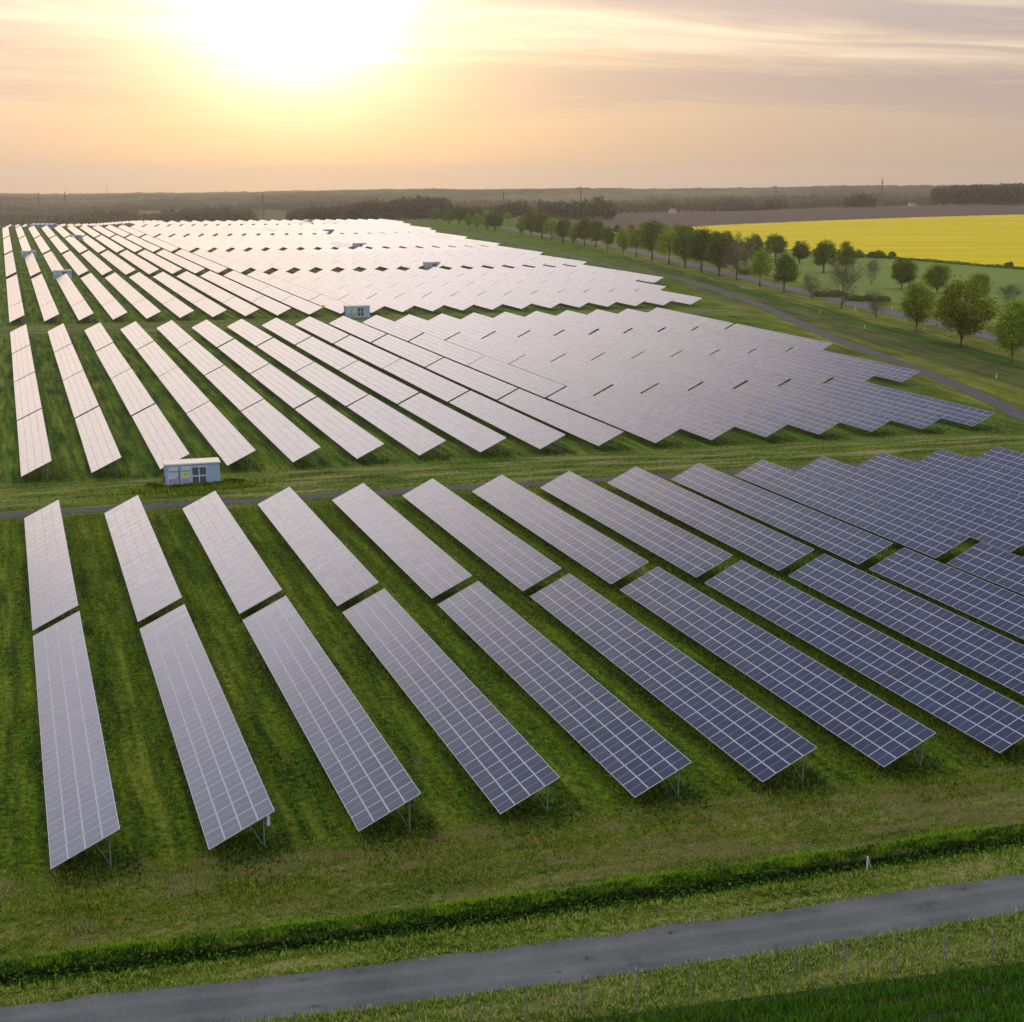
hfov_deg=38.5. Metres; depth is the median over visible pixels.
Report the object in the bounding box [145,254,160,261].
solar table
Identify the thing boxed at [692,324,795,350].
solar table
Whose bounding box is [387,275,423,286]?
solar table
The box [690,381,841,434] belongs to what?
solar table
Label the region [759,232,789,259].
roadside tree
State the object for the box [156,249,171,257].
solar table
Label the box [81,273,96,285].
solar table
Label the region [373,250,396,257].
solar table
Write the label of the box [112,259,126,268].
solar table
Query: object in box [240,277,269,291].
solar table
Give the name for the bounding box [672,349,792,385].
solar table
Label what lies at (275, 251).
solar table
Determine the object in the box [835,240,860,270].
roadside tree
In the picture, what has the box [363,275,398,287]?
solar table
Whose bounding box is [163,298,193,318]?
solar table
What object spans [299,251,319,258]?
solar table
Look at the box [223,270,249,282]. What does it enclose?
solar table
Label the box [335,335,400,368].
solar table
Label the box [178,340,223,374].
solar table
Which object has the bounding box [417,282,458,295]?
solar table
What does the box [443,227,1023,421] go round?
perimeter track
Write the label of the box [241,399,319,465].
solar table
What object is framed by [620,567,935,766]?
solar table
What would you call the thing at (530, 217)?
roadside tree
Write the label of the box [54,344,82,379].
solar table
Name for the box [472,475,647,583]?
solar table
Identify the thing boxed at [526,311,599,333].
solar table
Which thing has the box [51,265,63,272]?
solar table
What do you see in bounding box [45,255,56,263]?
solar table
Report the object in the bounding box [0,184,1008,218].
hills
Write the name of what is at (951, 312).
roadside tree
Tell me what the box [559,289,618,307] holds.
solar table
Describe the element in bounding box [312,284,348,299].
solar table
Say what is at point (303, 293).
solar table
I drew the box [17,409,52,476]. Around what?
solar table
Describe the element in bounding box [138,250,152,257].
solar table
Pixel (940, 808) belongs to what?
straw patches
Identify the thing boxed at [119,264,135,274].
solar table
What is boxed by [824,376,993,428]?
solar table
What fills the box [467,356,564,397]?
solar table
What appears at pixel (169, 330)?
solar table
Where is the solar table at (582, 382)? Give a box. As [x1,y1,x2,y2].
[510,354,611,394]
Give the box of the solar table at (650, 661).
[530,573,816,781]
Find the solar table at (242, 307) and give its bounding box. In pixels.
[223,297,258,315]
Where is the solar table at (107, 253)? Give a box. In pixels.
[100,250,112,257]
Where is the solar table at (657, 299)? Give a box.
[610,288,674,307]
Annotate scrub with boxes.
[737,268,758,274]
[812,290,847,296]
[844,294,890,301]
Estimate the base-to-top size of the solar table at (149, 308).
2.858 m
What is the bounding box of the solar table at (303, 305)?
[281,295,322,316]
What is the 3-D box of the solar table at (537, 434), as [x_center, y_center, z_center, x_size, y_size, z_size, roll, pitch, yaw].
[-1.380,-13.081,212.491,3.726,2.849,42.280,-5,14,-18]
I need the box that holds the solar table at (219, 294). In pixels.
[205,287,234,302]
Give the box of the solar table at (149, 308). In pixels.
[133,298,160,319]
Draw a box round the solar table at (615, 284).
[589,279,640,290]
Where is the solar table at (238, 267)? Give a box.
[227,262,249,273]
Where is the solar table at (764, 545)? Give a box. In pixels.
[607,467,813,570]
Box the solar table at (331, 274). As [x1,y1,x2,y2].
[316,269,346,279]
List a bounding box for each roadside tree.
[427,207,441,220]
[442,210,453,223]
[451,204,467,225]
[463,212,473,226]
[470,213,481,227]
[478,209,491,230]
[485,211,504,230]
[503,212,512,221]
[514,216,526,232]
[524,212,537,233]
[529,212,548,238]
[541,216,556,239]
[554,217,572,242]
[566,220,580,244]
[572,217,591,245]
[582,218,605,247]
[600,225,615,250]
[611,225,630,250]
[613,224,620,233]
[627,223,635,233]
[627,227,641,256]
[635,220,646,230]
[637,217,664,259]
[653,227,680,263]
[660,222,671,242]
[671,222,687,241]
[671,225,698,266]
[685,227,721,271]
[705,231,739,275]
[717,239,757,279]
[720,230,738,252]
[733,232,743,250]
[739,235,755,263]
[746,233,764,252]
[747,247,773,286]
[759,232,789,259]
[771,251,801,291]
[791,240,810,263]
[803,270,822,298]
[810,239,843,272]
[819,254,866,308]
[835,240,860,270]
[864,256,882,283]
[865,287,890,318]
[889,258,917,288]
[897,277,936,331]
[917,274,1003,345]
[919,263,953,292]
[963,272,993,297]
[984,298,1023,362]
[993,282,1023,303]
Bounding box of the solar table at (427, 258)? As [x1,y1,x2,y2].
[412,254,437,261]
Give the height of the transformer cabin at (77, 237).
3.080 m
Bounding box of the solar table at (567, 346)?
[519,330,605,359]
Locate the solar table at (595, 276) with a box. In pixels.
[571,271,617,281]
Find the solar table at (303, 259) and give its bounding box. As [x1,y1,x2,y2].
[295,256,317,264]
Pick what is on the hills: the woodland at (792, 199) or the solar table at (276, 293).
the woodland at (792, 199)
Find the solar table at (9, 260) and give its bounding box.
[5,256,14,264]
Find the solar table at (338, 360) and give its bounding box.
[296,337,356,370]
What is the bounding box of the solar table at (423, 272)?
[406,267,439,277]
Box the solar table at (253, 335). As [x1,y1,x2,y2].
[227,319,271,345]
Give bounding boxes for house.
[669,208,675,212]
[908,202,915,205]
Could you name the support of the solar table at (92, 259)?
on the ground at (978, 363)
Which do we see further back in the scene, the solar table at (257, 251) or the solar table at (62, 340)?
the solar table at (257, 251)
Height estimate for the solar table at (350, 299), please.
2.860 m
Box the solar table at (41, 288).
[34,281,48,295]
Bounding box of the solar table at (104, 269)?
[96,264,111,274]
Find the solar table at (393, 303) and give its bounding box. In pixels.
[367,293,414,311]
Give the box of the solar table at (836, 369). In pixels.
[748,346,877,383]
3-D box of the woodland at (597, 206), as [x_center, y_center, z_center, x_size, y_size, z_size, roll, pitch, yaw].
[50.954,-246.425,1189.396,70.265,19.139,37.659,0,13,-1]
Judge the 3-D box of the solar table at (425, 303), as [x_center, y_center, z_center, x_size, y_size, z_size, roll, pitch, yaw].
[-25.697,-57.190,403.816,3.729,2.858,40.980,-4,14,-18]
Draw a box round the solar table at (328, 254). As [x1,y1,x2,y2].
[316,251,339,258]
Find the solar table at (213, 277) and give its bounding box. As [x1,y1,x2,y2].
[200,271,224,283]
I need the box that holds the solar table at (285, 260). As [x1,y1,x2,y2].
[275,256,297,264]
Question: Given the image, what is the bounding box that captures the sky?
[0,0,1023,193]
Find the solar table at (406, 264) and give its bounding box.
[394,260,423,268]
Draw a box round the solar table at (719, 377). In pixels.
[632,350,748,388]
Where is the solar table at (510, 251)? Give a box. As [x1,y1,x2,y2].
[496,249,525,254]
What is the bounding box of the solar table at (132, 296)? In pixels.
[122,288,144,304]
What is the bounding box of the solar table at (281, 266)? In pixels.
[270,262,293,271]
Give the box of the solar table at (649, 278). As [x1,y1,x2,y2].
[615,270,663,284]
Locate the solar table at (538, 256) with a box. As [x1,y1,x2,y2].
[522,253,553,258]
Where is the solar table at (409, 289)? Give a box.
[391,283,431,296]
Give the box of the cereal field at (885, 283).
[667,245,1023,329]
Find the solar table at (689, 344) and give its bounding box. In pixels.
[625,327,721,354]
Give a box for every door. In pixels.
[167,471,178,484]
[180,470,190,483]
[191,466,206,483]
[347,309,351,316]
[352,309,356,316]
[357,307,363,316]
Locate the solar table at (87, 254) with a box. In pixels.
[81,251,93,258]
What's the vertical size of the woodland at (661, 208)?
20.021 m
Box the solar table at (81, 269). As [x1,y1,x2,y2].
[74,265,87,275]
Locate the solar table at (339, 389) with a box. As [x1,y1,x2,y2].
[295,362,367,406]
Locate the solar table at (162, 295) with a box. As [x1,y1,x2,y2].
[150,288,175,303]
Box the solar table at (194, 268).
[184,263,204,273]
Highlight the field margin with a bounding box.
[864,254,1023,269]
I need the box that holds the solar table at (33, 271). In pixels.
[28,266,40,275]
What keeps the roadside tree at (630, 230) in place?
on the ground at (978, 363)
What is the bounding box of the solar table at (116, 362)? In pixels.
[96,343,130,377]
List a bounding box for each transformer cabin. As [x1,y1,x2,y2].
[20,251,36,257]
[52,270,71,278]
[70,235,81,239]
[162,457,220,484]
[343,305,369,316]
[352,243,365,248]
[423,262,440,269]
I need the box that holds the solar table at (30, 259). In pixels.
[25,255,35,263]
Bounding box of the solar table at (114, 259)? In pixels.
[105,254,119,263]
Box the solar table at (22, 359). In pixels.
[12,345,35,381]
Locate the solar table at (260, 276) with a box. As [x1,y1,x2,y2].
[247,270,273,281]
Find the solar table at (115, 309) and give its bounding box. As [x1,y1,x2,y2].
[102,299,127,321]
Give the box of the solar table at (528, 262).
[513,258,546,266]
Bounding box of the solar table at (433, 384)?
[383,359,467,401]
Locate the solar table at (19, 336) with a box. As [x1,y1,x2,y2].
[10,324,30,353]
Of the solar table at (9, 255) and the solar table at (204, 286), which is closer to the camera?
the solar table at (204, 286)
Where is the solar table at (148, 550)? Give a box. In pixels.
[104,495,182,621]
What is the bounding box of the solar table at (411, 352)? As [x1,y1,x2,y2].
[372,334,442,366]
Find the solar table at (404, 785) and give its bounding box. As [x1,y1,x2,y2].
[243,596,420,830]
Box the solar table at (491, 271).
[471,266,508,275]
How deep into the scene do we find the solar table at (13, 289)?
446.09 m
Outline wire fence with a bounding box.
[295,922,1023,1021]
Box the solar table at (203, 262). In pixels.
[195,258,213,266]
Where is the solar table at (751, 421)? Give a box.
[642,382,788,440]
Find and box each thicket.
[852,249,896,257]
[1004,261,1013,266]
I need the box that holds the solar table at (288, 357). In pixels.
[257,338,313,371]
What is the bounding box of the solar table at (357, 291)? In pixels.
[338,284,376,298]
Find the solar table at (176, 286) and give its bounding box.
[164,279,187,292]
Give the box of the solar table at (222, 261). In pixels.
[214,257,234,266]
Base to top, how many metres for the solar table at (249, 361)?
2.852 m
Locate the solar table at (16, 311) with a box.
[8,301,23,323]
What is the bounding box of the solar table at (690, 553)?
[540,471,732,576]
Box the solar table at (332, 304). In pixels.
[310,295,348,313]
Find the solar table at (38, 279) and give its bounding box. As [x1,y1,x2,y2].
[31,274,44,286]
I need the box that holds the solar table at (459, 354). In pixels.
[409,333,484,365]
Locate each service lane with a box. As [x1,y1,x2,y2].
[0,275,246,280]
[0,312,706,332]
[0,453,1023,517]
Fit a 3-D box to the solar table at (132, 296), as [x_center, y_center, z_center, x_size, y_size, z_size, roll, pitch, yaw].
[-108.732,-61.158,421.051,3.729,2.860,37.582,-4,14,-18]
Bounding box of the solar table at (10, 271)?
[6,266,15,276]
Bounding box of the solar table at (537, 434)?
[449,390,565,452]
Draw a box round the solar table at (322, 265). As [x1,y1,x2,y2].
[312,261,337,271]
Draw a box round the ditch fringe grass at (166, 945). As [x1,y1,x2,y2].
[0,822,1022,969]
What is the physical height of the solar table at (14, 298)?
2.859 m
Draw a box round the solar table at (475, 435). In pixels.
[399,393,506,455]
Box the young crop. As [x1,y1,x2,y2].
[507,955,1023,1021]
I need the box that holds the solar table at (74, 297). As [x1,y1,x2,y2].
[65,289,83,305]
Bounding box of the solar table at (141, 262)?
[133,259,149,267]
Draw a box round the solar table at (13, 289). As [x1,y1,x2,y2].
[7,282,19,296]
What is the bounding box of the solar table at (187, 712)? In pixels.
[140,604,274,849]
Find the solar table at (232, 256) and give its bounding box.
[222,253,240,260]
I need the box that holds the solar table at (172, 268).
[163,263,181,273]
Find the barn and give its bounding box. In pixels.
[31,223,57,227]
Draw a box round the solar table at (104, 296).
[94,289,114,305]
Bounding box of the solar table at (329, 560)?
[258,487,378,605]
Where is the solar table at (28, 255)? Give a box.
[24,252,32,258]
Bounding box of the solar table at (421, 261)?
[414,259,444,267]
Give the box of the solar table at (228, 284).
[215,278,241,291]
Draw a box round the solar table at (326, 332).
[296,316,348,343]
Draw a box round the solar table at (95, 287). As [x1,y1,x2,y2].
[87,280,104,294]
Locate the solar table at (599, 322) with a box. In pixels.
[557,310,633,332]
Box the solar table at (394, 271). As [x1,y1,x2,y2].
[383,268,416,277]
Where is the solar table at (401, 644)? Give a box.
[342,589,559,815]
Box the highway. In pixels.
[454,219,1023,353]
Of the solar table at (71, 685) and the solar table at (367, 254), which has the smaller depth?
the solar table at (71, 685)
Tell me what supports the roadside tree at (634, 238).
on the ground at (978, 363)
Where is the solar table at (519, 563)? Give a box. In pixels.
[402,478,560,590]
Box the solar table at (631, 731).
[438,581,690,799]
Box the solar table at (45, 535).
[24,500,79,629]
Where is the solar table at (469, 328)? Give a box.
[428,314,495,337]
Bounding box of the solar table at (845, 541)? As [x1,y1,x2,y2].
[671,463,892,564]
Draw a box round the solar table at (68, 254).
[63,251,73,258]
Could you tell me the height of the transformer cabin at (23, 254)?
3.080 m
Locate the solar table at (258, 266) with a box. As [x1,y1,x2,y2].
[248,262,272,272]
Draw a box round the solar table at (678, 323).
[618,308,700,329]
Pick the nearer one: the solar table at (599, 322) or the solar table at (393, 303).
the solar table at (599, 322)
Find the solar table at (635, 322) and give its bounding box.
[587,309,667,331]
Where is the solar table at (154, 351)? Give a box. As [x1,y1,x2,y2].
[137,341,177,376]
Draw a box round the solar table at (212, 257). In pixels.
[204,253,221,261]
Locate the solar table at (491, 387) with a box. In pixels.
[426,358,516,399]
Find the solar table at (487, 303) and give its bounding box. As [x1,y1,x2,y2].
[450,291,503,311]
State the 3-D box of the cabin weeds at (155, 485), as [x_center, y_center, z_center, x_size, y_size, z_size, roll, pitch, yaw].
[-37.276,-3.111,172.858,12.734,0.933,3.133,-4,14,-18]
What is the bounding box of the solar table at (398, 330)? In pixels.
[362,315,422,340]
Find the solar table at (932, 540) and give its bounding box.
[735,460,968,557]
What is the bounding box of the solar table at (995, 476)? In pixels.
[918,449,1023,496]
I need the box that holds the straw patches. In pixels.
[0,762,1023,944]
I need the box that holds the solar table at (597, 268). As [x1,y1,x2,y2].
[576,264,618,272]
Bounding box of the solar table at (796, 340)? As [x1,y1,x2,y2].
[727,324,832,349]
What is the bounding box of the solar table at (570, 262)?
[550,257,585,265]
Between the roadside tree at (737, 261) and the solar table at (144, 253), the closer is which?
the roadside tree at (737, 261)
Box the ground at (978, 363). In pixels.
[0,203,1023,1021]
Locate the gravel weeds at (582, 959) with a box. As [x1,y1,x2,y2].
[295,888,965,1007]
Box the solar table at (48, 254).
[43,251,53,258]
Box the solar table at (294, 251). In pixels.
[284,248,303,254]
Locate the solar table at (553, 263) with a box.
[532,257,566,266]
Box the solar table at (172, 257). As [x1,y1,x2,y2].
[164,253,180,261]
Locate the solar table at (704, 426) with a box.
[595,385,734,442]
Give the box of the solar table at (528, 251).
[513,248,542,254]
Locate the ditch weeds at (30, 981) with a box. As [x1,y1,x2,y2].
[0,823,1023,989]
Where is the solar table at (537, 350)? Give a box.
[483,331,565,361]
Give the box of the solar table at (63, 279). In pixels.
[56,273,70,285]
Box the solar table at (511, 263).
[493,258,525,266]
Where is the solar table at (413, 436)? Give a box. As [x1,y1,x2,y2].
[348,394,445,455]
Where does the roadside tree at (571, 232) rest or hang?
on the ground at (978, 363)
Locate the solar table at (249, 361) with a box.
[218,339,268,373]
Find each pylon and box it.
[38,192,40,221]
[64,191,67,225]
[257,197,259,220]
[260,194,265,219]
[879,179,882,206]
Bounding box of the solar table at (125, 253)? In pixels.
[119,250,132,257]
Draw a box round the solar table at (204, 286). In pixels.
[190,278,215,292]
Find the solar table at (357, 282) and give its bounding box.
[338,275,373,288]
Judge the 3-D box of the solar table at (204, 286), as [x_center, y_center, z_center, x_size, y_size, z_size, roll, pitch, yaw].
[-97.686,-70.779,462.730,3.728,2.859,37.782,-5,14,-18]
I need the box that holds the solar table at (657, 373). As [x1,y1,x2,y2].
[592,352,703,389]
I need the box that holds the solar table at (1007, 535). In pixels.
[796,456,1023,551]
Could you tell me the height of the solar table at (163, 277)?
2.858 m
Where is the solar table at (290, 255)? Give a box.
[280,252,300,259]
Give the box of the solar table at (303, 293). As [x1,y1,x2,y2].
[285,285,320,300]
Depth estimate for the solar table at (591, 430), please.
211.72 m
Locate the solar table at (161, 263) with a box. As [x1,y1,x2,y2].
[153,258,170,267]
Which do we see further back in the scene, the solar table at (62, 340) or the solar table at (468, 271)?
the solar table at (468, 271)
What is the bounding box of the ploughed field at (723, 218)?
[565,205,1023,230]
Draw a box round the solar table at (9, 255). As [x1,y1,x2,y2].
[4,251,13,259]
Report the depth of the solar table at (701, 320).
354.40 m
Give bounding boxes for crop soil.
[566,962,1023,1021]
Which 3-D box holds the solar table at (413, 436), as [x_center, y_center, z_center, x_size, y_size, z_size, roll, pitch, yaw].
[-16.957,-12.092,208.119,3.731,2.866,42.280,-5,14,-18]
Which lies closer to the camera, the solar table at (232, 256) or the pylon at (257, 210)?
the solar table at (232, 256)
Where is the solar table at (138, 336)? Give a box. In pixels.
[120,321,153,349]
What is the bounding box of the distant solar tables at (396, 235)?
[2,219,515,253]
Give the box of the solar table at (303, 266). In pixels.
[291,261,316,271]
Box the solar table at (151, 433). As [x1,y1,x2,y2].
[132,404,189,469]
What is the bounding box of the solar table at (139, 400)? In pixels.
[111,368,154,415]
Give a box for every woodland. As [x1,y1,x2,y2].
[0,204,210,212]
[0,213,43,226]
[40,208,161,225]
[159,205,256,221]
[212,198,544,209]
[285,205,345,220]
[340,196,452,219]
[452,200,534,218]
[532,196,616,218]
[603,192,932,209]
[616,197,764,213]
[710,206,767,211]
[759,199,789,209]
[786,198,843,208]
[842,192,876,207]
[876,199,937,206]
[930,182,1023,204]
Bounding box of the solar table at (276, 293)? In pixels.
[259,286,291,301]
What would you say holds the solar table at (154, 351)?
on the ground at (978, 363)
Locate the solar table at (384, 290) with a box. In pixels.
[364,283,404,297]
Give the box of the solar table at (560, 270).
[535,265,574,273]
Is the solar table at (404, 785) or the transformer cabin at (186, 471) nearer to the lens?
the solar table at (404, 785)
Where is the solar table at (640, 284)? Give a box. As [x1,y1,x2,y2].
[612,278,666,289]
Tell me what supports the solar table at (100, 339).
on the ground at (978, 363)
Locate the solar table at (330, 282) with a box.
[314,276,347,288]
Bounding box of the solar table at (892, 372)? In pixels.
[787,345,919,384]
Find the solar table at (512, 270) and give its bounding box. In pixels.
[492,266,530,274]
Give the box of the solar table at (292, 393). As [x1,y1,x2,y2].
[251,364,315,408]
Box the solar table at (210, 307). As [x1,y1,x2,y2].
[193,297,226,318]
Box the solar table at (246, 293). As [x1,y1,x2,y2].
[232,286,263,301]
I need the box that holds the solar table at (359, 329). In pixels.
[329,316,385,341]
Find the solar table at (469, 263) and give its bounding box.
[454,259,485,267]
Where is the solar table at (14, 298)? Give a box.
[8,291,21,307]
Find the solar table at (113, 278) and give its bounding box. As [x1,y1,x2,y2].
[105,273,123,284]
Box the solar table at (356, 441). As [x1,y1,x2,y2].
[295,397,383,462]
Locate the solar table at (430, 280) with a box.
[410,274,448,285]
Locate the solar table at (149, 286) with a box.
[139,279,160,293]
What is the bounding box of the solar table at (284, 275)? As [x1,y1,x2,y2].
[270,270,298,281]
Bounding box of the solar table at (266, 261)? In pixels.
[255,257,277,265]
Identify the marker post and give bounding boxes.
[866,856,870,871]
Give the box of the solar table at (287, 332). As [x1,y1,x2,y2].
[262,318,310,344]
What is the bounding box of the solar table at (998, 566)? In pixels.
[947,542,1023,594]
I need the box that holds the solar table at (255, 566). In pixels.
[182,491,281,613]
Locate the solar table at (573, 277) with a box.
[548,272,592,281]
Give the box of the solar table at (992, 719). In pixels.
[704,560,1023,752]
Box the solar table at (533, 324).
[494,312,565,334]
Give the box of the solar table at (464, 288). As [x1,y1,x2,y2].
[442,282,485,295]
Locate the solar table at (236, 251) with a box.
[230,248,247,255]
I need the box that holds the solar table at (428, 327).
[395,314,459,339]
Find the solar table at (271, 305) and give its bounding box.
[252,296,290,315]
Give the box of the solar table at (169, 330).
[157,320,193,348]
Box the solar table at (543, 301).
[505,290,562,310]
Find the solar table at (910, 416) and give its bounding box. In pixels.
[780,377,944,432]
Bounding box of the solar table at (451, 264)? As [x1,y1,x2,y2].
[435,259,464,267]
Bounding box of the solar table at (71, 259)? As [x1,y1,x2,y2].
[66,255,77,263]
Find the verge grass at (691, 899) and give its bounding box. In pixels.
[0,844,1023,1021]
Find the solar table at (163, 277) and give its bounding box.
[153,272,174,283]
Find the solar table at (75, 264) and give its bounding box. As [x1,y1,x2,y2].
[70,259,82,268]
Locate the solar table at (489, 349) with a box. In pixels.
[446,332,524,363]
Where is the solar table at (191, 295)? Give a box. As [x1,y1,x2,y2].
[178,287,204,302]
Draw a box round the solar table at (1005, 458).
[976,446,1023,473]
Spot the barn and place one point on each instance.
(41, 225)
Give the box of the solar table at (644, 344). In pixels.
[590,328,682,356]
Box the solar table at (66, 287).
[60,281,76,294]
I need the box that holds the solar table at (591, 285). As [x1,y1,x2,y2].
[565,279,615,291]
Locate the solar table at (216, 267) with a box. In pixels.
[206,263,227,272]
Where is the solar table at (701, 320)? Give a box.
[648,307,732,328]
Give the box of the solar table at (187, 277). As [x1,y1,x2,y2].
[177,271,199,283]
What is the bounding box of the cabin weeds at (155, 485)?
[143,478,245,489]
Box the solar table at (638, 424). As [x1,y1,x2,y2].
[548,386,679,445]
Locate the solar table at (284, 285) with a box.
[265,277,294,290]
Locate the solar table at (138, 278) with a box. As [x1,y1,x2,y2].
[129,272,148,284]
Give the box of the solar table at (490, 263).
[474,258,506,266]
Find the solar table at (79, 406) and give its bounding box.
[63,370,98,417]
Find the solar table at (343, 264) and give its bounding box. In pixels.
[333,261,358,271]
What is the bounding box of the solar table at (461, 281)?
[434,274,473,285]
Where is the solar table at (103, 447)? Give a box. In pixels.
[75,406,121,476]
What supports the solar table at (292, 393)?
on the ground at (978, 363)
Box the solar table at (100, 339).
[85,322,112,350]
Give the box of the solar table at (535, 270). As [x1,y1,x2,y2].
[513,265,553,274]
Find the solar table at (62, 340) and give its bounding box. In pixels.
[48,323,71,351]
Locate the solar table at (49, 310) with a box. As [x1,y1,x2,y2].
[40,301,58,323]
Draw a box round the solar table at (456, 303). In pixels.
[423,292,474,311]
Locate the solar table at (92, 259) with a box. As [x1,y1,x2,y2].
[86,255,98,263]
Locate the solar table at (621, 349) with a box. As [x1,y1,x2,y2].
[555,329,644,357]
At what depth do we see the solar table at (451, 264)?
569.39 m
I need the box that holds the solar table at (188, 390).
[158,367,209,412]
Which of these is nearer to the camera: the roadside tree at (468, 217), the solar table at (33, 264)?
the solar table at (33, 264)
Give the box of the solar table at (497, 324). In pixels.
[461,312,530,336]
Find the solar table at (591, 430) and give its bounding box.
[498,389,622,449]
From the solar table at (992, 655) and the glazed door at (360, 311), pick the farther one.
the glazed door at (360, 311)
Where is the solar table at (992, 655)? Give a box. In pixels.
[788,554,1023,695]
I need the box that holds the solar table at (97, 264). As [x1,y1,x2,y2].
[91,259,104,268]
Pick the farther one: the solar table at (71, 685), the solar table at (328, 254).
the solar table at (328, 254)
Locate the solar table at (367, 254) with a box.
[354,251,376,257]
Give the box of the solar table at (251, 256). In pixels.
[241,252,261,260]
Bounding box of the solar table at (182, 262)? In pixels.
[174,258,191,267]
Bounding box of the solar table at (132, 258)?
[125,254,140,262]
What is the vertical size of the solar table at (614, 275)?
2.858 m
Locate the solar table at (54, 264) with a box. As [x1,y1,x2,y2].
[48,260,59,269]
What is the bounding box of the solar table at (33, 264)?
[27,260,37,269]
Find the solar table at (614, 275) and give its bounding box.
[593,271,639,280]
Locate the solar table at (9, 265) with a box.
[5,261,14,270]
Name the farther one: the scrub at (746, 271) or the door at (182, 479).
the scrub at (746, 271)
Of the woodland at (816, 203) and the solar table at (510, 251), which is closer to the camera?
the solar table at (510, 251)
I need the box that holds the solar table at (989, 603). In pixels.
[870,548,1023,639]
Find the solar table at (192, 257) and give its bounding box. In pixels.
[184,253,201,261]
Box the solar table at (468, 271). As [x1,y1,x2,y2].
[450,266,485,276]
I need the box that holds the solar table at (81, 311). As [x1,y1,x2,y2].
[71,300,93,320]
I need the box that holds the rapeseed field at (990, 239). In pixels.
[692,215,1023,266]
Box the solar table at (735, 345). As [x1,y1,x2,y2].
[660,326,758,352]
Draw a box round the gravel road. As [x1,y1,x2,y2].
[0,874,1023,1021]
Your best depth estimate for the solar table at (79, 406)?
234.00 m
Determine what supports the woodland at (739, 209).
on the ground at (978, 363)
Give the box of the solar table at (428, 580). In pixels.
[332,483,471,598]
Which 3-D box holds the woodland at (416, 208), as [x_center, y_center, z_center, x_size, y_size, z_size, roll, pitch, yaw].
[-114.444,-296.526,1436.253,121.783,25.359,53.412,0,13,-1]
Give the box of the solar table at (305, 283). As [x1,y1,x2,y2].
[289,276,321,289]
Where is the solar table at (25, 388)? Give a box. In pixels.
[14,372,41,420]
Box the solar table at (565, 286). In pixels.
[540,280,589,291]
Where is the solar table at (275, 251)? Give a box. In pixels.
[266,248,284,254]
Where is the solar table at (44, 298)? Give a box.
[37,290,53,306]
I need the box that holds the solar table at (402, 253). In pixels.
[390,250,415,256]
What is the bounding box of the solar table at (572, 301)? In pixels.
[533,290,590,308]
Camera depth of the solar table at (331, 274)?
509.71 m
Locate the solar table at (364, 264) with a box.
[353,260,381,268]
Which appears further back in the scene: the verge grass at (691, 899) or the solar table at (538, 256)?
the solar table at (538, 256)
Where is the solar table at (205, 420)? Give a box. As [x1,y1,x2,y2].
[187,401,255,469]
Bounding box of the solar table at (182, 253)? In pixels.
[174,249,190,256]
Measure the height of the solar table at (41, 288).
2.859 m
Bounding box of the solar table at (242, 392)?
[205,365,263,410]
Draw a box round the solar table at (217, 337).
[192,320,233,347]
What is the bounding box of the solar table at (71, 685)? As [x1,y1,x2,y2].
[33,611,121,868]
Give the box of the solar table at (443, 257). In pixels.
[430,254,458,260]
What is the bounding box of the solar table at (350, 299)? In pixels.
[338,294,383,314]
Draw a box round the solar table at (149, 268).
[140,264,158,274]
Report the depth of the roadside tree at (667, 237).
592.60 m
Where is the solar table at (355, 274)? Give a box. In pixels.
[339,268,369,279]
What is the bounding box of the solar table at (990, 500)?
[856,452,1023,524]
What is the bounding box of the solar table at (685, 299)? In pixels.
[637,287,701,304]
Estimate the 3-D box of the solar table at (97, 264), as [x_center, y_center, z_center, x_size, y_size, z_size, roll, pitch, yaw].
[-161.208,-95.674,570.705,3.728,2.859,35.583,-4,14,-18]
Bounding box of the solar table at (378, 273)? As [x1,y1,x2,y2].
[362,268,393,278]
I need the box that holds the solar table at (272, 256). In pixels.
[261,252,281,259]
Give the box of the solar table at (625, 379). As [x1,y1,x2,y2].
[551,353,658,392]
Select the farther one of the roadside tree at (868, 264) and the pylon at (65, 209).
the pylon at (65, 209)
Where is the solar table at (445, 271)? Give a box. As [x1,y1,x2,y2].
[427,267,463,276]
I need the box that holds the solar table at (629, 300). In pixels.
[584,288,646,307]
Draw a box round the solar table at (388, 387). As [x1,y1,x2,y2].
[339,361,417,403]
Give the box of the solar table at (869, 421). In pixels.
[736,379,893,434]
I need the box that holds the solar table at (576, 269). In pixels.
[555,265,595,273]
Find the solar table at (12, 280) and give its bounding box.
[6,274,17,286]
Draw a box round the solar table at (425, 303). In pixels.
[395,293,445,311]
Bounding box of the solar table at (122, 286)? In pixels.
[113,280,132,293]
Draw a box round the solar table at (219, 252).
[211,249,229,256]
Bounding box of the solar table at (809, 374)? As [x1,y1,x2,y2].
[711,348,834,383]
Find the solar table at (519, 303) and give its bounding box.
[478,291,533,311]
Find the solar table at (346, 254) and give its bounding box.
[336,251,358,257]
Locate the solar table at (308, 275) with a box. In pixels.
[294,269,321,280]
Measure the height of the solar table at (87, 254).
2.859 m
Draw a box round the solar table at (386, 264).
[374,260,401,269]
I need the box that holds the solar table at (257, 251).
[248,248,265,255]
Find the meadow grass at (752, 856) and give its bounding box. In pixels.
[0,764,1023,961]
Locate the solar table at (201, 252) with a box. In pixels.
[193,249,209,256]
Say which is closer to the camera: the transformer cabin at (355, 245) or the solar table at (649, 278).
the solar table at (649, 278)

